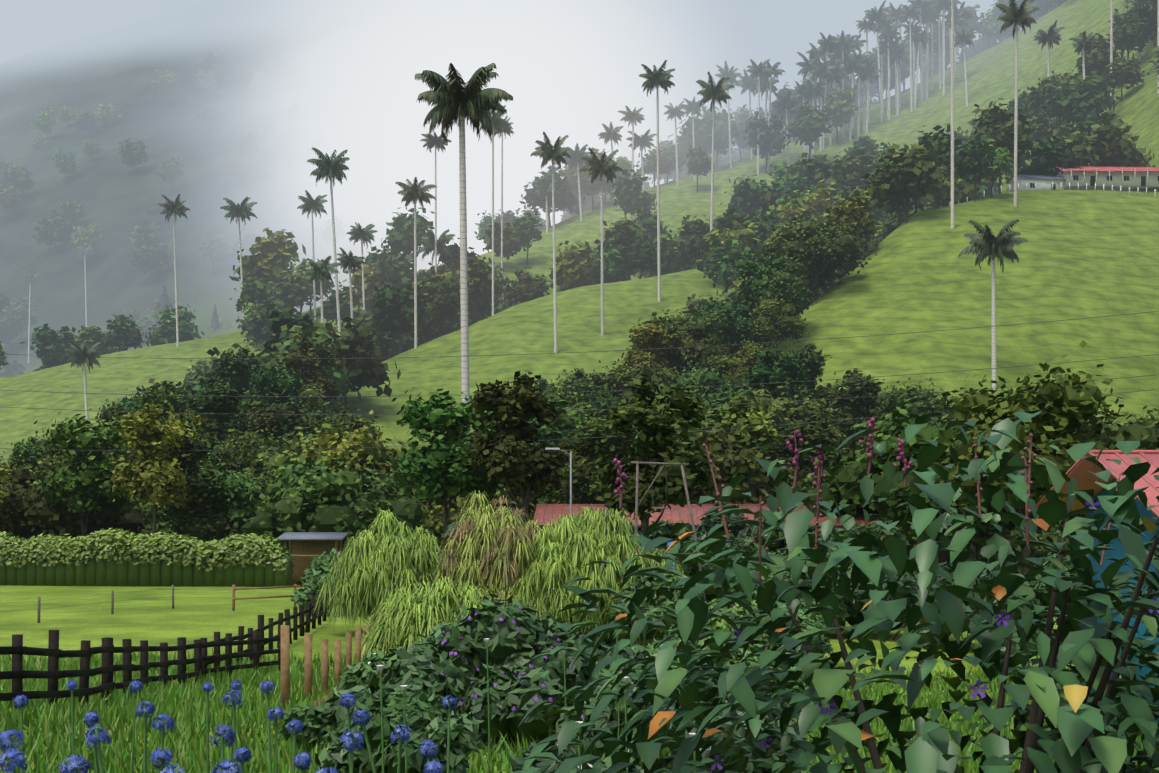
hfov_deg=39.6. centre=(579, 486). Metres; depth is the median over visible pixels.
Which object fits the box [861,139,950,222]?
forest tree
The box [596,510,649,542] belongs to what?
garden bush
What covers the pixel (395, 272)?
forest tree
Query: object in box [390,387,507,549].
garden tree
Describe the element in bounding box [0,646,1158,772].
grass
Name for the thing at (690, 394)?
forest tree
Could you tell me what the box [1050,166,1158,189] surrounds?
hilltop finca
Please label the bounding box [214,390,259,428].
forest tree
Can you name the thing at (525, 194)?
forest tree
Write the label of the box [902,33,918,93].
wax palm
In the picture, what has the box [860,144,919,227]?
forest tree
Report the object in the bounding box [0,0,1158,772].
terrain
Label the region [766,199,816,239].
forest tree
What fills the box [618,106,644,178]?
wax palm
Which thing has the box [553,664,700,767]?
garden bush
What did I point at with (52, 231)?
forest tree
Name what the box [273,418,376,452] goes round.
forest tree
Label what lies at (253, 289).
forest tree
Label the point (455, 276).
forest tree
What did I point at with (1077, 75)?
forest tree
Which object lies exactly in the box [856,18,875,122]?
wax palm
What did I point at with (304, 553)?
small roofed hut
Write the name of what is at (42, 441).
forest tree
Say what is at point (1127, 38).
forest tree
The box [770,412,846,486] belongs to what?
forest tree
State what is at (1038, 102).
forest tree
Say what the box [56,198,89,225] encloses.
forest tree
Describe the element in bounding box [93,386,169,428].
forest tree
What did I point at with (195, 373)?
forest tree
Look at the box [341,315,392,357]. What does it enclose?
forest tree
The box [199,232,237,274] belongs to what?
forest tree
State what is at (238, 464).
forest tree
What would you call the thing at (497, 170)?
forest tree
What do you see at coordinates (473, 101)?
wax palm
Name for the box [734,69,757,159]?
wax palm
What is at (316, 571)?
garden bush
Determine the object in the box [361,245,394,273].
forest tree
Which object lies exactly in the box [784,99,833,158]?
forest tree
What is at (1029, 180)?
hilltop shed
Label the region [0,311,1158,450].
power line poles and cables
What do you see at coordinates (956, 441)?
forest tree
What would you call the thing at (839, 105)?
forest tree
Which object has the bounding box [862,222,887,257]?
forest tree
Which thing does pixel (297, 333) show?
forest tree
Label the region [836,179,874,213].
forest tree
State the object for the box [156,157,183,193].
forest tree
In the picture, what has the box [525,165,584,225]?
forest tree
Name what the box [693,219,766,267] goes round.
forest tree
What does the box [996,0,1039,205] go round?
wax palm
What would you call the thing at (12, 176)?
forest tree
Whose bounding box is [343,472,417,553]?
forest tree
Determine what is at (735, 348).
forest tree
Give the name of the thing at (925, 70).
wax palm
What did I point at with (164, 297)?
conifer
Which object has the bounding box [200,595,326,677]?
fence
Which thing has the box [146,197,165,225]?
forest tree
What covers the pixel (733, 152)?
forest tree
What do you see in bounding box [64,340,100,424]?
wax palm
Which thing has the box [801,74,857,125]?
forest tree
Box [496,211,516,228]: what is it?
forest tree
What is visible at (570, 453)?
street lamp
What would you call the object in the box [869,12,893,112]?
wax palm
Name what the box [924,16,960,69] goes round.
forest tree
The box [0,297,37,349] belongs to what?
forest tree
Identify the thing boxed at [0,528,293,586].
hedge
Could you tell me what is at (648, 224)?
forest tree
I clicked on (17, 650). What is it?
fence
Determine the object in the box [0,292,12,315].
forest tree
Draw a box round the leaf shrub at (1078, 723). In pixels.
[513,411,1158,772]
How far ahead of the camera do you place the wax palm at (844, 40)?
544.04 m
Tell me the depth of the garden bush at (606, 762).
14.88 m
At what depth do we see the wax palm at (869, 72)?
539.28 m
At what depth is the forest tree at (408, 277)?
411.76 m
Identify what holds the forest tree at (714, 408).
on the terrain at (1092, 256)
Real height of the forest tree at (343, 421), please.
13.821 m
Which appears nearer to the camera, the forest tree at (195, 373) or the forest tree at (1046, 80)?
the forest tree at (195, 373)
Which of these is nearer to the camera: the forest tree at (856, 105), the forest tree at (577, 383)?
the forest tree at (577, 383)
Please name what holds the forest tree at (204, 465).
on the terrain at (1092, 256)
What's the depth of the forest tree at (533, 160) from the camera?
871.65 m
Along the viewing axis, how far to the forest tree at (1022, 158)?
412.94 m
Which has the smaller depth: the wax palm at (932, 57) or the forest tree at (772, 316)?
the forest tree at (772, 316)
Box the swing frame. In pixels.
[631,461,705,600]
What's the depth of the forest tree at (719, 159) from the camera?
562.96 m
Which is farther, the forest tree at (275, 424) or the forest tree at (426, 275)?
the forest tree at (426, 275)
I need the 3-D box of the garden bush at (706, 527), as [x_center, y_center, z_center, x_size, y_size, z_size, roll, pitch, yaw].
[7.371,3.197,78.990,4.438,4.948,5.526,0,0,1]
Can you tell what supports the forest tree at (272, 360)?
on the terrain at (1092, 256)
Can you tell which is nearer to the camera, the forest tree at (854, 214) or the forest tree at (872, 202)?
the forest tree at (854, 214)
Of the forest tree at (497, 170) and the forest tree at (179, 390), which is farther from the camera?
the forest tree at (497, 170)
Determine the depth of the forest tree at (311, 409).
206.06 m
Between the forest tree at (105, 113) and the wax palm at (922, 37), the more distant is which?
the forest tree at (105, 113)
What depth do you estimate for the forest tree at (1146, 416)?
190.24 m
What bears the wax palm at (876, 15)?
on the terrain at (1092, 256)
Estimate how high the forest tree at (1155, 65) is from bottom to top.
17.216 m
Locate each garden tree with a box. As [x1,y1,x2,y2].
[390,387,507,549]
[460,371,576,526]
[587,375,719,547]
[776,389,1059,575]
[932,340,1123,574]
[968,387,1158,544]
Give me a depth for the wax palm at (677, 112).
520.91 m
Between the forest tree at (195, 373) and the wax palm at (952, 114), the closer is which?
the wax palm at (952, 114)
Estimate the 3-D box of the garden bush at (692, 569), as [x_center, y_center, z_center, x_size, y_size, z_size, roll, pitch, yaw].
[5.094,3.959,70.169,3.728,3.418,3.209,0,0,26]
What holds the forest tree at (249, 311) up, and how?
on the terrain at (1092, 256)
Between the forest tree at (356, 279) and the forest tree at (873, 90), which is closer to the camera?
the forest tree at (356, 279)
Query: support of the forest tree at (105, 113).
on the terrain at (1092, 256)
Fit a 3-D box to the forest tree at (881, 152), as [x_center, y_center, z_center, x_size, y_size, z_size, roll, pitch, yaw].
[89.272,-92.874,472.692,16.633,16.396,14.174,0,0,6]
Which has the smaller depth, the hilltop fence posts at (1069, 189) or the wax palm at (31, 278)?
the hilltop fence posts at (1069, 189)
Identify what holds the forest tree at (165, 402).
on the terrain at (1092, 256)
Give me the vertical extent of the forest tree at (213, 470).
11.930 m
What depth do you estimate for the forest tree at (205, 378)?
268.87 m
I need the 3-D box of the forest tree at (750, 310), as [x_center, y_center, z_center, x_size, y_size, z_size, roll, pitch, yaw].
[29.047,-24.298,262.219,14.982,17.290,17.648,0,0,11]
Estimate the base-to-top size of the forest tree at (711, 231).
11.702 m
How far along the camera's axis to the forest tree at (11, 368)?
696.44 m
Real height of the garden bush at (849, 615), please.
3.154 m
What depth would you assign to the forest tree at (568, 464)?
137.86 m
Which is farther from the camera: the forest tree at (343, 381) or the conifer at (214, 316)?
the conifer at (214, 316)
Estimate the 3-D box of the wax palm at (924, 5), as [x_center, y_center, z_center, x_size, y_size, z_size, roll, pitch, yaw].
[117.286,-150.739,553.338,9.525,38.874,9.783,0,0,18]
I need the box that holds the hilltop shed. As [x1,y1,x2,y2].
[1005,174,1065,191]
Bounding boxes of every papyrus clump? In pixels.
[312,509,443,630]
[361,576,493,660]
[429,490,576,621]
[505,505,674,643]
[601,546,684,638]
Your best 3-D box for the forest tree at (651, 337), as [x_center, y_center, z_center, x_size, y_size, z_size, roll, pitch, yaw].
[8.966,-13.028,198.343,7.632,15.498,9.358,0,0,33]
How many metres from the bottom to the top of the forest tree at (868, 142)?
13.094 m
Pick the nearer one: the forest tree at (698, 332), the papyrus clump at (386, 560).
the papyrus clump at (386, 560)
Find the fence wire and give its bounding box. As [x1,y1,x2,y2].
[0,585,233,622]
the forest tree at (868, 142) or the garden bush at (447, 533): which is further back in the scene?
the forest tree at (868, 142)
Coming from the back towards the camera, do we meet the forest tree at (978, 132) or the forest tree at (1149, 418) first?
the forest tree at (978, 132)
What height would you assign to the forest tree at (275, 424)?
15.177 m
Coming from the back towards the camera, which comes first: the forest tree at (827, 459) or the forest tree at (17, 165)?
the forest tree at (17, 165)
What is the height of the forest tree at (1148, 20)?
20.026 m
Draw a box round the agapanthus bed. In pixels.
[0,679,456,772]
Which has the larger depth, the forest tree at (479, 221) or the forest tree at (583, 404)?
the forest tree at (479, 221)
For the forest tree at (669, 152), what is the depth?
531.70 m
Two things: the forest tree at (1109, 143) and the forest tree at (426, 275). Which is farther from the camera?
the forest tree at (426, 275)
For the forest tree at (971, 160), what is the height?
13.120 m
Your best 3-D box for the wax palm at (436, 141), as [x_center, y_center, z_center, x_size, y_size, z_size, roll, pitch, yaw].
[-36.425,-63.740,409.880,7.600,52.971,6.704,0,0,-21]
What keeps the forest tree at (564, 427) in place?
on the terrain at (1092, 256)
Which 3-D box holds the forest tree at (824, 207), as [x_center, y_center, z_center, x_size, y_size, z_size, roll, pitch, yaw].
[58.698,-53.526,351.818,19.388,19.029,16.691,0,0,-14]
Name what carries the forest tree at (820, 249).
on the terrain at (1092, 256)
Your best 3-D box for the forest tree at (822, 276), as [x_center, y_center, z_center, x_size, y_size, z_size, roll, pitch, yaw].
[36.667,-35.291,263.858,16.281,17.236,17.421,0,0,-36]
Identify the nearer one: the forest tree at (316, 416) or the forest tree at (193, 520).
the forest tree at (193, 520)
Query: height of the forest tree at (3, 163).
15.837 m
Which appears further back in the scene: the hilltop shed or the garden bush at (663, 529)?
the hilltop shed
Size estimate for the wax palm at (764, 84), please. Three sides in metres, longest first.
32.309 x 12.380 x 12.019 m
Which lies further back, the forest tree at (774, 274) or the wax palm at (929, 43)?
the wax palm at (929, 43)
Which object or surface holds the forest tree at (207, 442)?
on the terrain at (1092, 256)
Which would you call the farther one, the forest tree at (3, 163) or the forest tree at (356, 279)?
the forest tree at (3, 163)
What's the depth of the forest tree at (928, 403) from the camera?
165.84 m
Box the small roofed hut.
[277,532,348,580]
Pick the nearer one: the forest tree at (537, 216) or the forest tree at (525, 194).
the forest tree at (537, 216)
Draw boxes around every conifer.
[156,286,169,326]
[211,304,219,329]
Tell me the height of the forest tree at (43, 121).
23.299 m
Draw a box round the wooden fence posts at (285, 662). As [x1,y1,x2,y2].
[281,614,378,708]
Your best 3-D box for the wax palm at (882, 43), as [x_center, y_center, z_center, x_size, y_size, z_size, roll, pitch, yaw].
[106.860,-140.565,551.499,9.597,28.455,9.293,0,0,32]
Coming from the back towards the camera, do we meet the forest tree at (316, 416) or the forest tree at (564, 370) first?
the forest tree at (564, 370)
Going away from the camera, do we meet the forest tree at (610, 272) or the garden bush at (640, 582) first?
the garden bush at (640, 582)
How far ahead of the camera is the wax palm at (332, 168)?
310.29 m
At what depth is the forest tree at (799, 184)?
459.68 m
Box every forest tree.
[0,158,9,175]
[0,164,37,195]
[0,183,25,223]
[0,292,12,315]
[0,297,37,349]
[0,311,18,349]
[0,341,8,368]
[0,355,25,376]
[0,445,164,539]
[0,448,18,471]
[0,458,139,537]
[0,459,13,531]
[1,461,45,494]
[6,436,46,473]
[8,161,33,177]
[14,428,58,469]
[19,323,82,366]
[27,412,130,536]
[28,210,76,256]
[31,106,57,133]
[32,133,53,159]
[33,356,64,371]
[35,424,83,472]
[47,148,80,182]
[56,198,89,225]
[59,105,78,128]
[66,463,110,536]
[67,224,105,262]
[73,111,102,138]
[73,324,110,354]
[82,138,102,161]
[90,403,138,430]
[90,403,140,461]
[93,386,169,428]
[94,102,120,128]
[94,314,146,351]
[99,419,135,462]
[104,345,128,352]
[106,401,202,534]
[112,138,152,175]
[126,240,172,283]
[129,220,172,268]
[133,499,199,539]
[134,381,195,444]
[135,315,157,346]
[136,493,159,507]
[143,378,184,391]
[144,304,203,346]
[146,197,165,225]
[146,295,174,324]
[147,415,224,519]
[151,65,178,107]
[154,383,187,398]
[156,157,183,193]
[157,409,213,457]
[159,413,215,477]
[161,460,250,540]
[164,469,240,541]
[177,377,247,442]
[177,380,203,412]
[182,358,212,388]
[185,366,230,392]
[190,343,261,387]
[190,367,207,388]
[193,69,217,101]
[196,457,273,541]
[197,52,232,88]
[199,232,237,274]
[201,347,265,417]
[206,433,225,475]
[207,419,284,479]
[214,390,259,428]
[227,438,435,552]
[228,429,290,481]
[229,275,286,313]
[231,227,260,260]
[231,390,326,443]
[232,425,333,584]
[234,131,259,167]
[236,300,272,346]
[237,296,300,348]
[244,340,274,361]
[244,362,314,423]
[244,496,288,551]
[245,351,275,361]
[249,342,303,395]
[256,374,324,411]
[260,304,317,354]
[263,409,382,457]
[264,263,318,315]
[271,410,406,491]
[273,320,334,356]
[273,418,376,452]
[275,337,344,410]
[277,325,361,401]
[287,103,308,128]
[288,252,312,310]
[292,393,353,419]
[300,136,337,184]
[311,411,335,425]
[313,402,395,473]
[317,285,359,324]
[317,399,361,418]
[320,214,345,245]
[324,316,400,411]
[327,321,345,334]
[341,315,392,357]
[342,263,380,312]
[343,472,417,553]
[345,301,374,325]
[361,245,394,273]
[362,280,436,353]
[364,314,409,355]
[364,320,396,361]
[369,451,444,554]
[371,251,417,294]
[372,282,460,344]
[376,246,400,262]
[381,154,406,192]
[381,207,434,270]
[384,262,422,288]
[393,333,426,353]
[399,434,533,519]
[401,275,460,343]
[405,142,448,186]
[405,270,468,337]
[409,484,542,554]
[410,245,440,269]
[417,199,457,234]
[417,262,441,284]
[423,317,469,342]
[425,271,459,288]
[429,279,460,334]
[437,238,478,279]
[444,295,485,329]
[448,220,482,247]
[455,251,503,322]
[468,271,499,318]
[470,211,497,249]
[470,398,586,457]
[473,188,499,216]
[474,210,499,251]
[478,221,521,266]
[480,176,526,207]
[483,209,518,241]
[488,192,523,216]
[488,262,509,295]
[489,277,550,316]
[490,160,515,183]
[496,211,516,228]
[497,266,552,306]
[503,442,552,514]
[509,211,542,265]
[517,205,545,231]
[519,171,573,227]
[519,185,531,210]
[523,140,544,175]
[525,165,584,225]
[529,459,592,532]
[530,443,574,468]
[534,378,561,393]
[535,379,602,422]
[540,208,562,225]
[548,369,607,398]
[549,240,592,290]
[549,240,599,288]
[552,411,639,503]
[553,393,640,442]
[555,372,571,389]
[557,368,607,398]
[558,161,590,214]
[559,210,574,222]
[559,379,613,398]
[562,191,589,216]
[564,147,625,210]
[566,446,616,463]
[574,385,630,420]
[582,192,612,211]
[585,242,634,282]
[586,273,630,285]
[588,170,623,203]
[589,360,614,383]
[590,218,667,279]
[594,352,678,401]
[596,413,796,503]
[610,169,656,221]
[613,416,706,462]
[614,156,645,179]
[615,234,664,278]
[620,319,679,380]
[627,209,671,245]
[628,309,737,385]
[632,382,727,437]
[635,149,674,186]
[635,206,663,235]
[636,254,697,278]
[637,134,690,182]
[642,224,693,276]
[644,180,652,189]
[651,262,697,276]
[652,355,747,400]
[660,145,686,181]
[667,299,729,346]
[667,309,700,334]
[668,130,710,174]
[674,407,722,441]
[675,214,714,265]
[677,108,734,155]
[683,294,719,315]
[685,144,714,191]
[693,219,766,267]
[693,345,766,391]
[693,381,762,443]
[695,226,732,257]
[696,295,767,349]
[697,236,755,287]
[699,399,732,420]
[701,106,744,167]
[704,212,746,242]
[707,212,734,226]
[707,380,756,403]
[708,151,726,167]
[708,392,798,497]
[713,208,753,232]
[715,153,725,166]
[716,276,746,305]
[717,335,767,374]
[719,262,742,297]
[720,142,739,164]
[720,175,773,215]
[720,276,756,311]
[721,375,836,448]
[725,242,809,347]
[731,273,817,338]
[732,104,771,153]
[732,143,755,160]
[732,291,793,345]
[733,122,754,158]
[734,307,774,342]
[735,111,793,172]
[735,338,764,356]
[735,349,811,422]
[735,369,785,399]
[740,210,787,246]
[744,208,878,300]
[747,183,803,215]
[747,290,810,347]
[750,209,765,222]
[753,442,765,451]
[754,204,770,223]
[755,344,787,366]
[759,190,814,228]
[762,231,818,287]
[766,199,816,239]
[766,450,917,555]
[767,156,810,189]
[770,82,807,124]
[770,177,809,197]
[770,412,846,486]
[773,216,841,309]
[777,192,817,222]
[778,413,846,456]
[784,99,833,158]
[785,343,833,409]
[794,283,819,317]
[795,153,839,189]
[795,272,836,315]
[797,179,841,224]
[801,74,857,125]
[802,181,845,198]
[809,440,865,471]
[812,368,891,453]
[818,84,865,143]
[818,202,882,228]
[819,248,869,292]
[822,146,880,193]
[822,399,888,455]
[824,188,877,264]
[826,206,880,274]
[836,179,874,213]
[843,143,867,157]
[844,75,866,104]
[847,135,878,156]
[854,78,877,106]
[854,98,870,109]
[857,51,906,102]
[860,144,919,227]
[861,81,887,101]
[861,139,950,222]
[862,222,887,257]
[866,142,895,163]
[867,166,880,210]
[868,159,883,172]
[871,44,915,80]
[874,211,893,234]
[876,208,885,219]
[876,378,950,422]
[877,385,954,423]
[878,198,926,240]
[879,196,935,217]
[896,152,950,213]
[898,39,924,90]
[901,511,1020,554]
[910,123,961,207]
[915,415,961,560]
[919,55,938,78]
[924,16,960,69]
[924,156,990,208]
[929,50,958,66]
[942,389,1008,426]
[945,126,968,154]
[946,543,979,564]
[948,132,995,200]
[951,425,992,569]
[951,537,980,560]
[955,15,975,61]
[957,114,980,153]
[959,41,984,58]
[960,4,984,59]
[960,38,994,52]
[961,125,985,149]
[968,139,1019,197]
[970,98,1039,193]
[972,177,1003,194]
[972,180,988,197]
[976,12,1011,47]
[978,13,1019,46]
[986,4,1018,43]
[990,0,1040,36]
[998,524,1079,569]
[1002,131,1036,174]
[1007,87,1032,122]
[1007,105,1031,130]
[1013,135,1082,175]
[1020,71,1068,125]
[1021,76,1061,126]
[1029,108,1058,146]
[1029,125,1098,175]
[1031,0,1052,19]
[1046,69,1121,122]
[1048,0,1067,7]
[1048,2,1056,11]
[1053,112,1101,138]
[1054,71,1114,125]
[1073,30,1125,77]
[1083,113,1150,166]
[1099,55,1149,101]
[1108,6,1155,58]
[1120,128,1155,166]
[1125,406,1158,422]
[1127,405,1158,432]
[1128,0,1156,39]
[1128,6,1155,47]
[1147,46,1158,88]
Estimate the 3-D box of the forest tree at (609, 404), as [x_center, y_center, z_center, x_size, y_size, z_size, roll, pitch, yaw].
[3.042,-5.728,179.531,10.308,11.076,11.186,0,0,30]
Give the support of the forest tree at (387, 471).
on the terrain at (1092, 256)
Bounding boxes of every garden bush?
[278,683,391,752]
[290,548,341,613]
[314,682,494,772]
[331,648,413,696]
[369,592,611,745]
[410,622,460,655]
[440,518,478,555]
[508,739,608,772]
[553,633,678,728]
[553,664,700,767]
[588,753,643,772]
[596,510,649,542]
[608,575,660,647]
[620,659,815,772]
[621,621,709,658]
[624,569,712,632]
[649,520,695,551]
[652,636,748,666]
[655,548,711,604]
[673,539,735,601]
[690,502,753,558]
[702,599,756,649]
[721,536,787,602]
[722,644,808,706]
[727,599,834,663]
[742,566,790,601]
[745,517,813,560]
[774,558,870,626]
[806,524,887,555]
[825,517,909,578]
[836,571,931,639]
[902,562,1054,648]
[971,543,1082,668]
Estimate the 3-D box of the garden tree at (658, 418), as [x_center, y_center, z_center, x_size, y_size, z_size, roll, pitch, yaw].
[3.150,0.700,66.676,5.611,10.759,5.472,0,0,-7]
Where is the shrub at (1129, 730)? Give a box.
[961,518,1158,772]
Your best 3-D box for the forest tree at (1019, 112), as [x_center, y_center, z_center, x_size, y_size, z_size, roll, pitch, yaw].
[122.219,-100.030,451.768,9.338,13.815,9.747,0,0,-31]
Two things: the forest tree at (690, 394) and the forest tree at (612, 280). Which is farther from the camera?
the forest tree at (612, 280)
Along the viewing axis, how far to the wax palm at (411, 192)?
327.09 m
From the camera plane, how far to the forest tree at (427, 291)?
342.45 m
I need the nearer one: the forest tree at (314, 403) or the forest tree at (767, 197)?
the forest tree at (314, 403)
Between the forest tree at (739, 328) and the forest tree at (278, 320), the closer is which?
the forest tree at (739, 328)
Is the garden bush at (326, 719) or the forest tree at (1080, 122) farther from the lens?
the forest tree at (1080, 122)
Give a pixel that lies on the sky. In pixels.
(740, 31)
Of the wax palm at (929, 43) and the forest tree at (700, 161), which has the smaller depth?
the forest tree at (700, 161)
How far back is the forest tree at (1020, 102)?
457.26 m
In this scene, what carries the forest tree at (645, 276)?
on the terrain at (1092, 256)
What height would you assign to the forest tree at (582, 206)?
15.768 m
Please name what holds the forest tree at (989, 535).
on the terrain at (1092, 256)
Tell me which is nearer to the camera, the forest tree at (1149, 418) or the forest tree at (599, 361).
the forest tree at (1149, 418)
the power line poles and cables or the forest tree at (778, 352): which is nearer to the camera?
the power line poles and cables
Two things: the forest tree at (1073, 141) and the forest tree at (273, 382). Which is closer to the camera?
the forest tree at (273, 382)
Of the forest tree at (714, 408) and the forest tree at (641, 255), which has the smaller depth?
the forest tree at (714, 408)
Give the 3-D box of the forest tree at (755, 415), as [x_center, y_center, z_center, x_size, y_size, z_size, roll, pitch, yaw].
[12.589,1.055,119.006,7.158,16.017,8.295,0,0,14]
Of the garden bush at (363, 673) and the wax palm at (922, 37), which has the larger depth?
the wax palm at (922, 37)
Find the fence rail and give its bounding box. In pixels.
[232,584,303,610]
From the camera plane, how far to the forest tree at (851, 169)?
450.95 m
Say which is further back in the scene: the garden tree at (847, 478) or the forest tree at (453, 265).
the forest tree at (453, 265)
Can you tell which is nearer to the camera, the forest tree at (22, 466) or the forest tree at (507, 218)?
the forest tree at (22, 466)
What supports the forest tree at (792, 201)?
on the terrain at (1092, 256)
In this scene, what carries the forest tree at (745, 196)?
on the terrain at (1092, 256)
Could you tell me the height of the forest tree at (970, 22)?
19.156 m
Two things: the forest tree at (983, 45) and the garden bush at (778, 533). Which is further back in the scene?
the forest tree at (983, 45)
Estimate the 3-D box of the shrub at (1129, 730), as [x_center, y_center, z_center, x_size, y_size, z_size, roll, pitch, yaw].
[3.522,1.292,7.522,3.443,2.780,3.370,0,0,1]
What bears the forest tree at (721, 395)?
on the terrain at (1092, 256)
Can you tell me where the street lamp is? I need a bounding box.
[545,448,571,513]
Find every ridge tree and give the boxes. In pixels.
[120,309,140,321]
[229,227,305,284]
[292,258,340,316]
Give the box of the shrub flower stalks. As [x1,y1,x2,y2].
[613,417,912,508]
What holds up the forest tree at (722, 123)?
on the terrain at (1092, 256)
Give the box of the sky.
[0,0,1050,101]
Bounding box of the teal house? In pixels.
[1036,450,1158,735]
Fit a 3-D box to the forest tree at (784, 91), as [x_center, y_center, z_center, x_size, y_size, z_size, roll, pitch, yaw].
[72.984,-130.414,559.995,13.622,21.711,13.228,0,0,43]
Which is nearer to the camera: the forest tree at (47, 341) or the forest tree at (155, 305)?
the forest tree at (47, 341)
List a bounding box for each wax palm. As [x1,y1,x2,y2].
[21,271,38,362]
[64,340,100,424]
[76,245,94,326]
[158,194,189,346]
[220,197,256,319]
[297,190,327,319]
[305,256,341,322]
[307,147,349,337]
[337,247,366,327]
[347,222,377,309]
[370,254,403,283]
[383,248,413,269]
[395,177,436,348]
[415,63,512,434]
[419,224,454,265]
[420,132,451,274]
[480,105,511,315]
[494,116,513,299]
[531,132,570,353]
[533,180,560,232]
[564,143,592,220]
[579,147,623,334]
[598,122,622,206]
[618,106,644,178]
[626,129,656,192]
[639,60,674,301]
[664,101,685,185]
[682,96,703,179]
[696,71,733,241]
[715,61,741,168]
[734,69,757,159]
[746,59,774,174]
[755,76,778,164]
[758,62,784,170]
[771,91,799,165]
[793,81,811,153]
[796,48,823,147]
[798,88,808,151]
[799,80,826,152]
[805,42,828,138]
[809,56,835,150]
[817,32,840,149]
[819,54,842,141]
[819,62,846,144]
[828,34,841,136]
[829,48,855,136]
[830,30,858,137]
[841,57,865,140]
[845,34,865,127]
[847,49,870,136]
[855,58,881,133]
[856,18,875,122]
[863,56,877,131]
[864,0,888,121]
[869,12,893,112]
[872,19,902,119]
[876,36,905,115]
[879,37,909,114]
[885,3,907,106]
[888,6,909,107]
[897,2,921,111]
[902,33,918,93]
[903,19,921,108]
[906,30,931,108]
[907,0,934,101]
[911,32,931,94]
[914,7,941,97]
[921,3,941,97]
[929,3,946,90]
[932,0,956,94]
[938,17,940,88]
[941,0,956,83]
[941,10,964,84]
[945,2,975,68]
[949,0,961,68]
[951,0,953,228]
[954,26,975,106]
[958,219,1027,389]
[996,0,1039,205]
[1034,20,1063,125]
[1069,30,1096,119]
[1110,0,1112,95]
[1130,0,1150,65]
[1157,0,1158,93]
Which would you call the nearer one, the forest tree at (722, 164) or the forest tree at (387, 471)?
the forest tree at (387, 471)
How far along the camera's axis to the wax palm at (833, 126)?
549.45 m
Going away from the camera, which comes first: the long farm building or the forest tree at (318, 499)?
the long farm building
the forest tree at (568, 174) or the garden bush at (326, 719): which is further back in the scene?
the forest tree at (568, 174)
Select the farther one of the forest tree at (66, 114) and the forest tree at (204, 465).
the forest tree at (66, 114)
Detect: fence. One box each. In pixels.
[0,629,280,708]
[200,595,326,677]
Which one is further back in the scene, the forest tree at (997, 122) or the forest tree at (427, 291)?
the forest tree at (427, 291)
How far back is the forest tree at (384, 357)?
346.56 m
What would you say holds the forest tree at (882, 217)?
on the terrain at (1092, 256)
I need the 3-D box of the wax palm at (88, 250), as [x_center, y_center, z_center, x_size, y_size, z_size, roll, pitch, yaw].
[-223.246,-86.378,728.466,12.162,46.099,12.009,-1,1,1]
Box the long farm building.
[533,504,879,534]
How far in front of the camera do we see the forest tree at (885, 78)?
576.17 m
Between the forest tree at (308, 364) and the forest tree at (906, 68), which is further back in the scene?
the forest tree at (906, 68)
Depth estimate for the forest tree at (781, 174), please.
469.70 m
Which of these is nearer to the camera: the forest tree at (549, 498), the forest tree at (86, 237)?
the forest tree at (549, 498)
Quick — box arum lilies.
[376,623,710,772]
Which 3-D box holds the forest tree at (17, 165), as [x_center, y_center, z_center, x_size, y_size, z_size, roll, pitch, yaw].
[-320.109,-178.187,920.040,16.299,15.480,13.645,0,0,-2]
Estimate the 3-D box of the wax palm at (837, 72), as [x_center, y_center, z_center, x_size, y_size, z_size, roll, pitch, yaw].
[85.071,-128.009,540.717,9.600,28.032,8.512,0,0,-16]
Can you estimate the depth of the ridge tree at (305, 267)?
437.99 m
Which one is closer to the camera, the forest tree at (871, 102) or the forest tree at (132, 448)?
the forest tree at (132, 448)
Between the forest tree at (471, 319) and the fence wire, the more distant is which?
the forest tree at (471, 319)
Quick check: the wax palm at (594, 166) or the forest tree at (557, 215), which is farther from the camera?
the forest tree at (557, 215)
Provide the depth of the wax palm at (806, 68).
539.81 m
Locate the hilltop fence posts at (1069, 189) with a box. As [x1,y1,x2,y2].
[941,182,1155,206]
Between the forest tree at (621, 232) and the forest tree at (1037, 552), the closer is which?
the forest tree at (1037, 552)
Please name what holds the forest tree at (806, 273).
on the terrain at (1092, 256)
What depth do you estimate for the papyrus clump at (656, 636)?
59.72 m
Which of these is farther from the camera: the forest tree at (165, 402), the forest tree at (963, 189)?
the forest tree at (963, 189)
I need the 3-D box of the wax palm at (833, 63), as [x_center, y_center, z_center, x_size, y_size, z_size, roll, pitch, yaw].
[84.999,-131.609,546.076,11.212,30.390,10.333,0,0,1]
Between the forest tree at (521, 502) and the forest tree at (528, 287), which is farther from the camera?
the forest tree at (528, 287)
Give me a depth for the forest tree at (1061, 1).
623.89 m
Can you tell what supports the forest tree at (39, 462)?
on the terrain at (1092, 256)
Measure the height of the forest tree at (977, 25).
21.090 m

